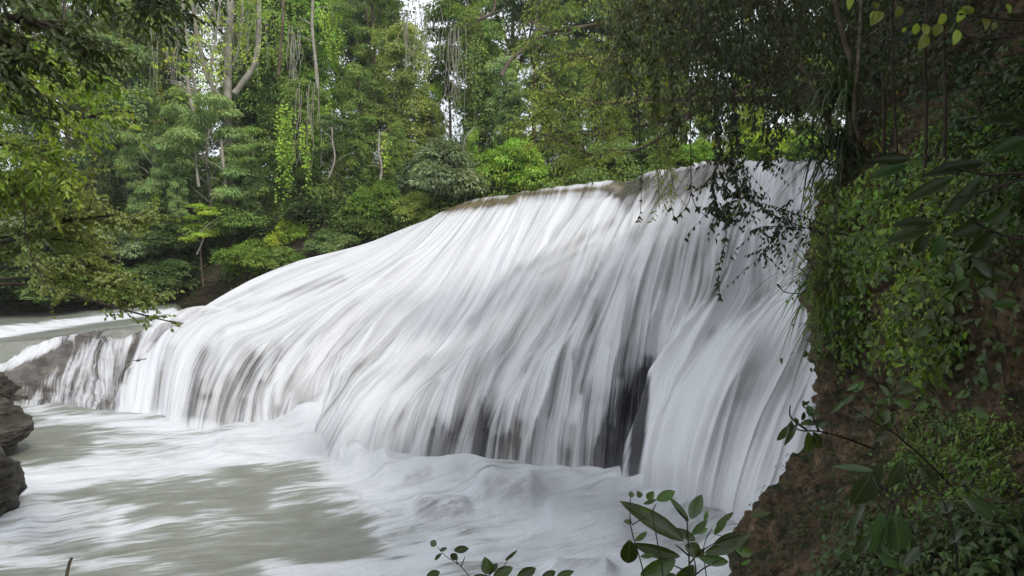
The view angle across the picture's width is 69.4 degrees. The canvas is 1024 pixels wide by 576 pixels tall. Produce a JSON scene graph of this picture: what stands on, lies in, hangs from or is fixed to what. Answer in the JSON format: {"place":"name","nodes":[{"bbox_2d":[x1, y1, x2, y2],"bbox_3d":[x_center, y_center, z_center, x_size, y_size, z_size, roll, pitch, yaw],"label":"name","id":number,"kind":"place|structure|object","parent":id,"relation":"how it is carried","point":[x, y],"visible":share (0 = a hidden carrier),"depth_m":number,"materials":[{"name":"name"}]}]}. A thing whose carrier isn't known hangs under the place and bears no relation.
{"place":"outdoors","nodes":[
{"label":"outdoors","id":0,"kind":"place"},
{"bbox_2d":[0,303,181,363],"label":"river water","id":1,"kind":"structure","parent":0,"point":[19,332],"depth_m":37.37,"materials":[{"name":"white liquid"}]},
{"bbox_2d":[0,168,632,313],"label":"hillside","id":2,"kind":"structure","parent":0,"point":[211,290],"depth_m":45.20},
{"bbox_2d":[0,86,75,208],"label":"tree","id":3,"kind":"object","parent":2,"relation":"on","point":[28,128],"visible":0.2,"depth_m":48.98,"materials":[{"name":"green plant"}]},
{"bbox_2d":[0,264,98,310],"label":"shrub","id":4,"kind":"object","parent":2,"relation":"on","point":[19,291],"visible":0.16,"depth_m":42.16,"materials":[{"name":"green plant"}]},
{"bbox_2d":[4,0,132,215],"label":"tree","id":5,"kind":"object","parent":2,"relation":"on","point":[64,13],"visible":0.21,"depth_m":51.51,"materials":[{"name":"green plant"}]},
{"bbox_2d":[49,26,141,213],"bbox_3d":[-30.026,-11.123,53.518,6.042,15.859,6.004,-1,3,-29],"label":"tree","id":6,"kind":"object","parent":2,"relation":"on","point":[85,134],"visible":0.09,"depth_m":52.70,"materials":[{"name":"green plant"}]},
{"bbox_2d":[91,150,125,215],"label":"tree","id":7,"kind":"object","parent":2,"relation":"on","point":[110,189],"visible":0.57,"depth_m":47.52,"materials":[{"name":"green plant"}]},
{"bbox_2d":[70,43,164,217],"bbox_3d":[-25.539,-9.370,49.265,5.930,13.678,5.976,2,3,33],"label":"tree","id":8,"kind":"object","parent":2,"relation":"on","point":[152,131],"visible":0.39,"depth_m":48.51,"materials":[{"name":"green plant"}]},
{"bbox_2d":[81,227,165,266],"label":"shrub","id":9,"kind":"object","parent":2,"relation":"on","point":[124,245],"visible":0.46,"depth_m":44.27,"materials":[{"name":"green plant"}]},
{"bbox_2d":[88,0,173,204],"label":"tree","id":10,"kind":"object","parent":2,"relation":"on","point":[127,30],"visible":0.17,"depth_m":55.74,"materials":[{"name":"green plant"}]},
{"bbox_2d":[112,130,190,220],"bbox_3d":[-22.896,-5.590,47.344,4.694,8.498,5.183,-1,3,-15],"label":"tree","id":11,"kind":"object","parent":2,"relation":"on","point":[156,158],"visible":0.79,"depth_m":46.31,"materials":[{"name":"green plant"}]},
{"bbox_2d":[113,258,200,292],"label":"shrub","id":12,"kind":"object","parent":2,"relation":"on","point":[170,276],"visible":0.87,"depth_m":43.81,"materials":[{"name":"green plant"}]},
{"bbox_2d":[117,0,218,188],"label":"tree","id":13,"kind":"object","parent":2,"relation":"on","point":[165,85],"visible":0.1,"depth_m":61.61,"materials":[{"name":"green plant"}]},
{"bbox_2d":[134,213,206,258],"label":"shrub","id":14,"kind":"object","parent":2,"relation":"on","point":[165,237],"visible":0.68,"depth_m":45.17,"materials":[{"name":"green plant"}]},
{"bbox_2d":[166,175,188,257],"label":"tree","id":15,"kind":"object","parent":2,"relation":"on","point":[177,200],"visible":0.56,"depth_m":46.58,"materials":[{"name":"green plant"}]},
{"bbox_2d":[153,86,212,222],"bbox_3d":[-23.884,-9.220,53.749,4.383,11.136,4.267,0,3,-10],"label":"tree","id":16,"kind":"object","parent":2,"relation":"on","point":[192,196],"visible":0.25,"depth_m":52.91,"materials":[{"name":"green plant"}]},
{"bbox_2d":[136,90,261,250],"bbox_3d":[-19.783,-6.697,48.347,8.684,11.075,7.864,1,3,28],"label":"tree","id":17,"kind":"object","parent":2,"relation":"on","point":[186,134],"visible":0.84,"depth_m":46.68,"materials":[{"name":"green plant"}]},
{"bbox_2d":[178,199,219,286],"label":"tree","id":18,"kind":"object","parent":2,"relation":"on","point":[206,210],"visible":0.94,"depth_m":45.15,"materials":[{"name":"green plant"}]},
{"bbox_2d":[151,0,293,206],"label":"tree","id":19,"kind":"object","parent":2,"relation":"on","point":[229,63],"visible":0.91,"depth_m":48.33,"materials":[{"name":"green plant"}]},
{"bbox_2d":[173,203,272,250],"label":"shrub","id":20,"kind":"object","parent":2,"relation":"on","point":[234,221],"visible":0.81,"depth_m":45.84,"materials":[{"name":"green plant"}]},
{"bbox_2d":[209,62,267,197],"bbox_3d":[-20.496,-10.466,55.612,4.678,13.305,4.650,-1,3,-26],"label":"tree","id":21,"kind":"object","parent":2,"relation":"on","point":[244,122],"visible":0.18,"depth_m":54.58,"materials":[{"name":"green plant"}]},
{"bbox_2d":[209,238,276,280],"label":"shrub","id":22,"kind":"object","parent":2,"relation":"on","point":[245,256],"visible":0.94,"depth_m":43.18,"materials":[{"name":"green plant"}]},
{"bbox_2d":[229,137,275,197],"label":"tree","id":23,"kind":"object","parent":2,"relation":"on","point":[254,148],"visible":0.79,"depth_m":46.89,"materials":[{"name":"green plant"}]},
{"bbox_2d":[240,160,265,239],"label":"tree","id":24,"kind":"object","parent":2,"relation":"on","point":[253,203],"visible":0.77,"depth_m":46.53,"materials":[{"name":"green plant"}]},
{"bbox_2d":[232,0,317,211],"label":"tree","id":25,"kind":"object","parent":2,"relation":"on","point":[269,94],"visible":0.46,"depth_m":53.44,"materials":[{"name":"green plant"}]},
{"bbox_2d":[260,246,308,271],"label":"shrub","id":26,"kind":"object","parent":2,"relation":"on","point":[282,255],"visible":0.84,"depth_m":43.35,"materials":[{"name":"green plant"}]},
{"bbox_2d":[263,218,308,249],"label":"shrub","id":27,"kind":"object","parent":2,"relation":"on","point":[273,237],"visible":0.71,"depth_m":44.43,"materials":[{"name":"green plant"}]},
{"bbox_2d":[275,76,327,196],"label":"tree","id":28,"kind":"object","parent":2,"relation":"on","point":[298,182],"visible":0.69,"depth_m":48.18,"materials":[{"name":"green plant"}]},
{"bbox_2d":[273,103,296,214],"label":"hanging vine","id":29,"kind":"object","parent":28,"relation":"hanging from","point":[285,147],"visible":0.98,"depth_m":46.67,"materials":[{"name":"green plant"}]},
{"bbox_2d":[263,191,355,229],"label":"shrub","id":30,"kind":"object","parent":2,"relation":"on","point":[302,207],"visible":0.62,"depth_m":44.91,"materials":[{"name":"green plant"}]},
{"bbox_2d":[275,0,347,191],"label":"tree","id":31,"kind":"object","parent":2,"relation":"on","point":[323,66],"visible":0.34,"depth_m":54.63,"materials":[{"name":"green plant"}]},
{"bbox_2d":[311,109,352,195],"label":"tree","id":32,"kind":"object","parent":2,"relation":"on","point":[329,119],"visible":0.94,"depth_m":47.24,"materials":[{"name":"green plant"}]},
{"bbox_2d":[303,225,361,253],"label":"shrub","id":33,"kind":"object","parent":2,"relation":"on","point":[335,244],"visible":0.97,"depth_m":43.59,"materials":[{"name":"green plant"}]},
{"bbox_2d":[327,131,346,195],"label":"tree","id":34,"kind":"object","parent":2,"relation":"on","point":[338,168],"visible":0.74,"depth_m":47.51,"materials":[{"name":"green plant"}]},
{"bbox_2d":[284,0,400,177],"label":"tree","id":35,"kind":"object","parent":2,"relation":"on","point":[360,13],"visible":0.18,"depth_m":61.38,"materials":[{"name":"green plant"}]},
{"bbox_2d":[323,211,384,236],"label":"shrub","id":36,"kind":"object","parent":2,"relation":"on","point":[351,224],"visible":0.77,"depth_m":44.24,"materials":[{"name":"green plant"}]},
{"bbox_2d":[337,62,379,191],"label":"tree","id":37,"kind":"object","parent":2,"relation":"on","point":[358,133],"visible":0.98,"depth_m":49.15,"materials":[{"name":"green plant"}]},
{"bbox_2d":[323,0,412,186],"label":"tree","id":38,"kind":"object","parent":2,"relation":"on","point":[353,27],"visible":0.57,"depth_m":52.55,"materials":[{"name":"green plant"}]},
{"bbox_2d":[338,0,403,157],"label":"tree","id":39,"kind":"object","parent":2,"relation":"on","point":[380,127],"visible":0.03,"depth_m":64.32,"materials":[{"name":"green plant"}]},
{"bbox_2d":[342,178,404,224],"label":"shrub","id":40,"kind":"object","parent":2,"relation":"on","point":[373,202],"visible":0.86,"depth_m":45.01,"materials":[{"name":"green plant"}]},
{"bbox_2d":[386,120,406,195],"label":"tree","id":41,"kind":"object","parent":2,"relation":"on","point":[396,154],"visible":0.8,"depth_m":47.94,"materials":[{"name":"green plant"}]},
{"bbox_2d":[370,20,432,194],"bbox_3d":[-7.650,-11.809,50.439,4.298,13.417,4.325,-1,3,-26],"label":"tree","id":42,"kind":"object","parent":2,"relation":"on","point":[405,97],"visible":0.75,"depth_m":49.89,"materials":[{"name":"green plant"}]},
{"bbox_2d":[411,24,431,138],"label":"hanging vine","id":43,"kind":"object","parent":42,"relation":"hanging from","point":[424,65],"visible":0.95,"depth_m":48.39,"materials":[{"name":"green plant"}]},
{"bbox_2d":[386,189,437,224],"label":"shrub","id":44,"kind":"object","parent":2,"relation":"on","point":[412,201],"visible":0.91,"depth_m":44.51,"materials":[{"name":"green plant"}]},
{"bbox_2d":[2,125,823,289],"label":"undergrowth","id":45,"kind":"object","parent":2,"relation":"on","point":[633,173],"visible":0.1,"depth_m":46.44,"materials":[{"name":"green plant"}]},
{"bbox_2d":[0,0,846,193],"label":"wood","id":46,"kind":"object","parent":2,"relation":"on","point":[459,82],"visible":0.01,"depth_m":74.93,"materials":[{"name":"plant"}]},
{"bbox_2d":[416,99,446,197],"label":"tree","id":47,"kind":"object","parent":2,"relation":"on","point":[439,129],"visible":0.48,"depth_m":51.09,"materials":[{"name":"green plant"}]},
{"bbox_2d":[393,134,501,206],"bbox_3d":[-3.795,-6.999,47.161,7.350,5.193,8.208,-1,3,-15],"label":"shrub","id":48,"kind":"object","parent":2,"relation":"on","point":[429,169],"visible":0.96,"depth_m":45.08,"materials":[{"name":"green plant"}]},
{"bbox_2d":[420,0,482,142],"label":"tree","id":49,"kind":"object","parent":2,"relation":"on","point":[443,69],"visible":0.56,"depth_m":57.79,"materials":[{"name":"green plant"}]},
{"bbox_2d":[428,0,506,196],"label":"tree","id":50,"kind":"object","parent":2,"relation":"on","point":[477,6],"visible":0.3,"depth_m":55.48,"materials":[{"name":"green plant"}]},
{"bbox_2d":[452,7,509,193],"bbox_3d":[-1.966,-11.946,51.537,4.202,14.427,4.228,1,3,25],"label":"tree","id":51,"kind":"object","parent":2,"relation":"on","point":[487,29],"visible":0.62,"depth_m":50.76,"materials":[{"name":"green plant"}]},
{"bbox_2d":[481,52,523,158],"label":"tree","id":52,"kind":"object","parent":2,"relation":"on","point":[501,91],"visible":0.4,"depth_m":50.06,"materials":[{"name":"green plant"}]},
{"bbox_2d":[450,0,564,147],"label":"tree","id":53,"kind":"object","parent":2,"relation":"on","point":[513,37],"visible":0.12,"depth_m":58.76,"materials":[{"name":"green plant"}]},
{"bbox_2d":[495,91,526,147],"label":"tree","id":54,"kind":"object","parent":2,"relation":"on","point":[513,101],"visible":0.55,"depth_m":49.04,"materials":[{"name":"green plant"}]},
{"bbox_2d":[468,137,558,194],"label":"shrub","id":55,"kind":"object","parent":2,"relation":"on","point":[511,166],"visible":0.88,"depth_m":45.91,"materials":[{"name":"green plant"}]},
{"bbox_2d":[489,0,584,147],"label":"tree","id":56,"kind":"object","parent":2,"relation":"on","point":[517,10],"visible":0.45,"depth_m":53.93,"materials":[{"name":"green plant"}]},
{"bbox_2d":[556,62,592,165],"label":"tree","id":57,"kind":"object","parent":2,"relation":"on","point":[574,73],"visible":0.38,"depth_m":53.04,"materials":[{"name":"green plant"}]},
{"bbox_2d":[522,0,630,145],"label":"tree","id":58,"kind":"object","parent":2,"relation":"on","point":[573,43],"visible":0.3,"depth_m":61.30,"materials":[{"name":"green plant"}]},
{"bbox_2d":[586,136,639,179],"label":"shrub","id":59,"kind":"object","parent":2,"relation":"on","point":[628,158],"visible":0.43,"depth_m":47.82,"materials":[{"name":"green plant"}]},
{"bbox_2d":[584,0,650,145],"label":"tree","id":60,"kind":"object","parent":2,"relation":"on","point":[621,92],"visible":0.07,"depth_m":64.22,"materials":[{"name":"green plant"}]},
{"bbox_2d":[632,135,684,171],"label":"shrub","id":61,"kind":"object","parent":2,"relation":"on","point":[646,152],"visible":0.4,"depth_m":47.35,"materials":[{"name":"green plant"}]},
{"bbox_2d":[633,57,691,144],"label":"tree","id":62,"kind":"object","parent":2,"relation":"on","point":[650,131],"visible":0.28,"depth_m":53.88,"materials":[{"name":"green plant"}]},
{"bbox_2d":[631,0,745,144],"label":"tree","id":63,"kind":"object","parent":2,"relation":"on","point":[683,139],"visible":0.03,"depth_m":62.05,"materials":[{"name":"green plant"}]},
{"bbox_2d":[671,137,729,166],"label":"shrub","id":64,"kind":"object","parent":2,"relation":"on","point":[699,148],"visible":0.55,"depth_m":47.23,"materials":[{"name":"green plant"}]},
{"bbox_2d":[724,73,773,159],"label":"tree","id":65,"kind":"object","parent":2,"relation":"on","point":[745,128],"visible":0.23,"depth_m":51.17,"materials":[{"name":"green plant"}]},
{"bbox_2d":[724,125,799,160],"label":"shrub","id":66,"kind":"object","parent":2,"relation":"on","point":[755,151],"visible":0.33,"depth_m":45.57,"materials":[{"name":"green plant"}]},
{"bbox_2d":[0,402,737,575],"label":"pool water","id":67,"kind":"structure","parent":0,"point":[109,492],"depth_m":17.29,"materials":[{"name":"white liquid"}]},
{"bbox_2d":[0,447,26,515],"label":"rock wall","id":68,"kind":"structure","parent":67,"relation":"in","point":[13,486],"depth_m":17.29,"materials":[{"name":"grey stone"}]},
{"bbox_2d":[0,397,33,454],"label":"rock wall","id":69,"kind":"structure","parent":67,"relation":"in","point":[16,424],"depth_m":22.00,"materials":[{"name":"grey stone"}]},
{"bbox_2d":[0,157,836,522],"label":"waterfall","id":70,"kind":"structure","parent":0,"point":[584,325],"depth_m":27.60,"materials":[{"name":"liquid"}]},
{"bbox_2d":[1,0,844,187],"label":"sky","id":71,"kind":"structure","parent":0,"point":[418,20],"materials":[{"name":"white"}]},
{"bbox_2d":[727,0,1023,575],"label":"cliff","id":72,"kind":"structure","parent":0,"point":[792,491],"depth_m":11.82,"materials":[{"name":"green plant"}]},
{"bbox_2d":[597,0,694,152],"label":"hanging vine","id":73,"kind":"object","parent":72,"relation":"hanging from","point":[668,67],"visible":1,"depth_m":14.76,"materials":[{"name":"green plant"}]},
{"bbox_2d":[493,0,839,222],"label":"tree","id":74,"kind":"object","parent":72,"relation":"on","point":[579,157],"visible":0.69,"depth_m":25.91,"materials":[{"name":"green plant"}]},
{"bbox_2d":[571,0,888,165],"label":"tree","id":75,"kind":"object","parent":72,"relation":"on","point":[832,8],"visible":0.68,"depth_m":18.45,"materials":[{"name":"green plant"}]},
{"bbox_2d":[679,0,781,244],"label":"hanging vine","id":76,"kind":"object","parent":72,"relation":"hanging from","point":[719,213],"visible":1,"depth_m":10.92,"materials":[{"name":"green plant"}]},
{"bbox_2d":[673,0,824,185],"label":"hanging vine","id":77,"kind":"object","parent":72,"relation":"hanging from","point":[776,89],"visible":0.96,"depth_m":12.87,"materials":[{"name":"green plant"}]},
{"bbox_2d":[721,192,838,287],"bbox_3d":[3.987,-0.723,10.993,1.760,1.441,0.139,0,3,0],"label":"hanging vine","id":78,"kind":"object","parent":72,"relation":"hanging from","point":[776,233],"visible":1,"depth_m":10.97,"materials":[{"name":"green plant"}]},
{"bbox_2d":[719,248,865,395],"bbox_3d":[5.816,0.653,15.173,2.878,2.946,3.063,0,3,0],"label":"grass tuft","id":79,"kind":"object","parent":72,"relation":"on","point":[817,281],"visible":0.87,"depth_m":15.05,"materials":[{"name":"green plant"}]},
{"bbox_2d":[748,204,859,315],"bbox_3d":[6.268,-0.442,15.918,2.685,2.761,2.776,2,3,41],"label":"grass tuft","id":80,"kind":"object","parent":72,"relation":"attached to","point":[815,234],"visible":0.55,"depth_m":15.60,"materials":[{"name":"green plant"}]},
{"bbox_2d":[749,103,881,252],"bbox_3d":[6.753,-2.391,16.558,2.618,3.292,3.333,0,3,0],"label":"grass tuft","id":81,"kind":"object","parent":72,"relation":"on","point":[843,144],"visible":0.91,"depth_m":16.44,"materials":[{"name":"green plant"}]},
{"bbox_2d":[748,56,887,212],"bbox_3d":[7.016,-3.589,17.562,3.134,3.787,3.991,0,3,0],"label":"grass tuft","id":82,"kind":"object","parent":72,"relation":"on","point":[836,98],"visible":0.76,"depth_m":17.28,"materials":[{"name":"green plant"}]},
{"bbox_2d":[777,400,875,452],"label":"leafy plant","id":83,"kind":"object","parent":72,"relation":"attached to","point":[788,431],"visible":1,"depth_m":7.57,"materials":[{"name":"green plant"}]},
{"bbox_2d":[744,443,911,574],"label":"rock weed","id":84,"kind":"object","parent":72,"relation":"on","point":[792,541],"visible":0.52,"depth_m":10.56,"materials":[{"name":"green plant"}]},
{"bbox_2d":[786,161,967,399],"bbox_3d":[8.508,-0.207,17.812,3.392,5.901,15.226,1,3,27],"label":"creeper","id":85,"kind":"object","parent":72,"relation":"attached to","point":[852,211],"visible":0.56,"depth_m":13.25,"materials":[{"name":"green plant"}]},
{"bbox_2d":[847,0,906,185],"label":"sapling","id":86,"kind":"object","parent":72,"relation":"on","point":[883,97],"visible":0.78,"depth_m":14.74,"materials":[{"name":"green plant"}]},
{"bbox_2d":[856,0,903,227],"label":"sapling","id":87,"kind":"object","parent":72,"relation":"on","point":[893,86],"visible":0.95,"depth_m":13.33,"materials":[{"name":"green plant"}]},
{"bbox_2d":[830,381,953,489],"bbox_3d":[4.064,1.560,7.394,2.040,1.368,0.480,-1,3,-28],"label":"leafy plant","id":88,"kind":"object","parent":72,"relation":"on","point":[885,419],"visible":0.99,"depth_m":7.06,"materials":[{"name":"green plant"}]},
{"bbox_2d":[780,113,1023,453],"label":"broad leaved creeper","id":89,"kind":"object","parent":72,"relation":"on","point":[956,267],"visible":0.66,"depth_m":10.97,"materials":[{"name":"green plant"}]},
{"bbox_2d":[793,0,1023,183],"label":"shade creeper","id":90,"kind":"object","parent":72,"relation":"attached to","point":[956,111],"visible":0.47,"depth_m":15.71,"materials":[{"name":"green plant"}]},
{"bbox_2d":[799,477,1023,575],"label":"creeper","id":91,"kind":"object","parent":72,"relation":"attached to","point":[983,542],"visible":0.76,"depth_m":6.59,"materials":[{"name":"green plant"}]},
{"bbox_2d":[821,225,1023,564],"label":"woody vine","id":92,"kind":"object","parent":72,"relation":"attached to","point":[999,352],"visible":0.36,"depth_m":9.84,"materials":[{"name":"brown plant"}]},
{"bbox_2d":[893,0,961,216],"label":"sapling","id":93,"kind":"object","parent":72,"relation":"on","point":[924,83],"visible":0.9,"depth_m":12.28,"materials":[{"name":"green plant"}]},
{"bbox_2d":[846,0,1023,49],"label":"leafy plant","id":94,"kind":"object","parent":72,"relation":"attached to","point":[924,39],"visible":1,"depth_m":4.92,"materials":[{"name":"green plant"}]},
{"bbox_2d":[851,92,1023,264],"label":"leafy creeper","id":95,"kind":"object","parent":72,"relation":"on","point":[917,156],"visible":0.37,"depth_m":12.68,"materials":[{"name":"green plant"}]},
{"bbox_2d":[861,392,1023,544],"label":"ground creeper","id":96,"kind":"object","parent":72,"relation":"on","point":[995,481],"visible":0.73,"depth_m":8.96,"materials":[{"name":"green plant"}]},
{"bbox_2d":[928,0,971,204],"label":"sapling","id":97,"kind":"object","parent":72,"relation":"on","point":[944,79],"visible":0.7,"depth_m":11.98,"materials":[{"name":"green plant"}]},
{"bbox_2d":[890,41,1023,309],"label":"ivy","id":98,"kind":"object","parent":72,"relation":"attached to","point":[1015,202],"visible":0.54,"depth_m":11.69,"materials":[{"name":"green plant"}]},
{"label":"river bank","id":99,"kind":"structure","parent":0,"visible":0},
{"bbox_2d":[0,23,153,233],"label":"tree","id":100,"kind":"object","parent":99,"relation":"on","point":[46,157],"visible":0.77,"depth_m":11.41,"materials":[{"name":"green plant"}]},
{"bbox_2d":[0,161,184,332],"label":"tree","id":101,"kind":"object","parent":99,"relation":"on","point":[40,228],"visible":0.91,"depth_m":11.89,"materials":[{"name":"green plant"}]},
{"bbox_2d":[0,0,239,137],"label":"tree","id":102,"kind":"object","parent":99,"relation":"on","point":[16,49],"visible":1,"depth_m":6.98,"materials":[{"name":"green plant"}]},
{"bbox_2d":[427,540,573,575],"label":"leafy plant","id":103,"kind":"object","parent":99,"relation":"on","point":[488,567],"visible":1,"depth_m":4.48,"materials":[{"name":"green plant"}]},
{"bbox_2d":[624,490,674,575],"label":"leafy plant","id":104,"kind":"object","parent":99,"relation":"on","point":[665,495],"visible":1,"depth_m":3.86,"materials":[{"name":"green plant"}]},
{"bbox_2d":[620,495,749,575],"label":"leafy plant","id":105,"kind":"object","parent":99,"relation":"on","point":[727,543],"visible":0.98,"depth_m":4.07,"materials":[{"name":"green plant"}]},
{"bbox_2d":[699,510,770,575],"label":"leafy plant","id":106,"kind":"object","parent":99,"relation":"on","point":[741,550],"visible":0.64,"depth_m":4.27,"materials":[{"name":"green plant"}]},
{"bbox_2d":[833,457,992,575],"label":"leafy plant","id":107,"kind":"object","parent":99,"relation":"on","point":[895,533],"visible":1,"depth_m":4.67,"materials":[{"name":"green plant"}]},
{"bbox_2d":[865,113,1023,307],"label":"leafy plant","id":108,"kind":"object","parent":99,"relation":"on","point":[916,227],"visible":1,"depth_m":4.19,"materials":[{"name":"green plant"}]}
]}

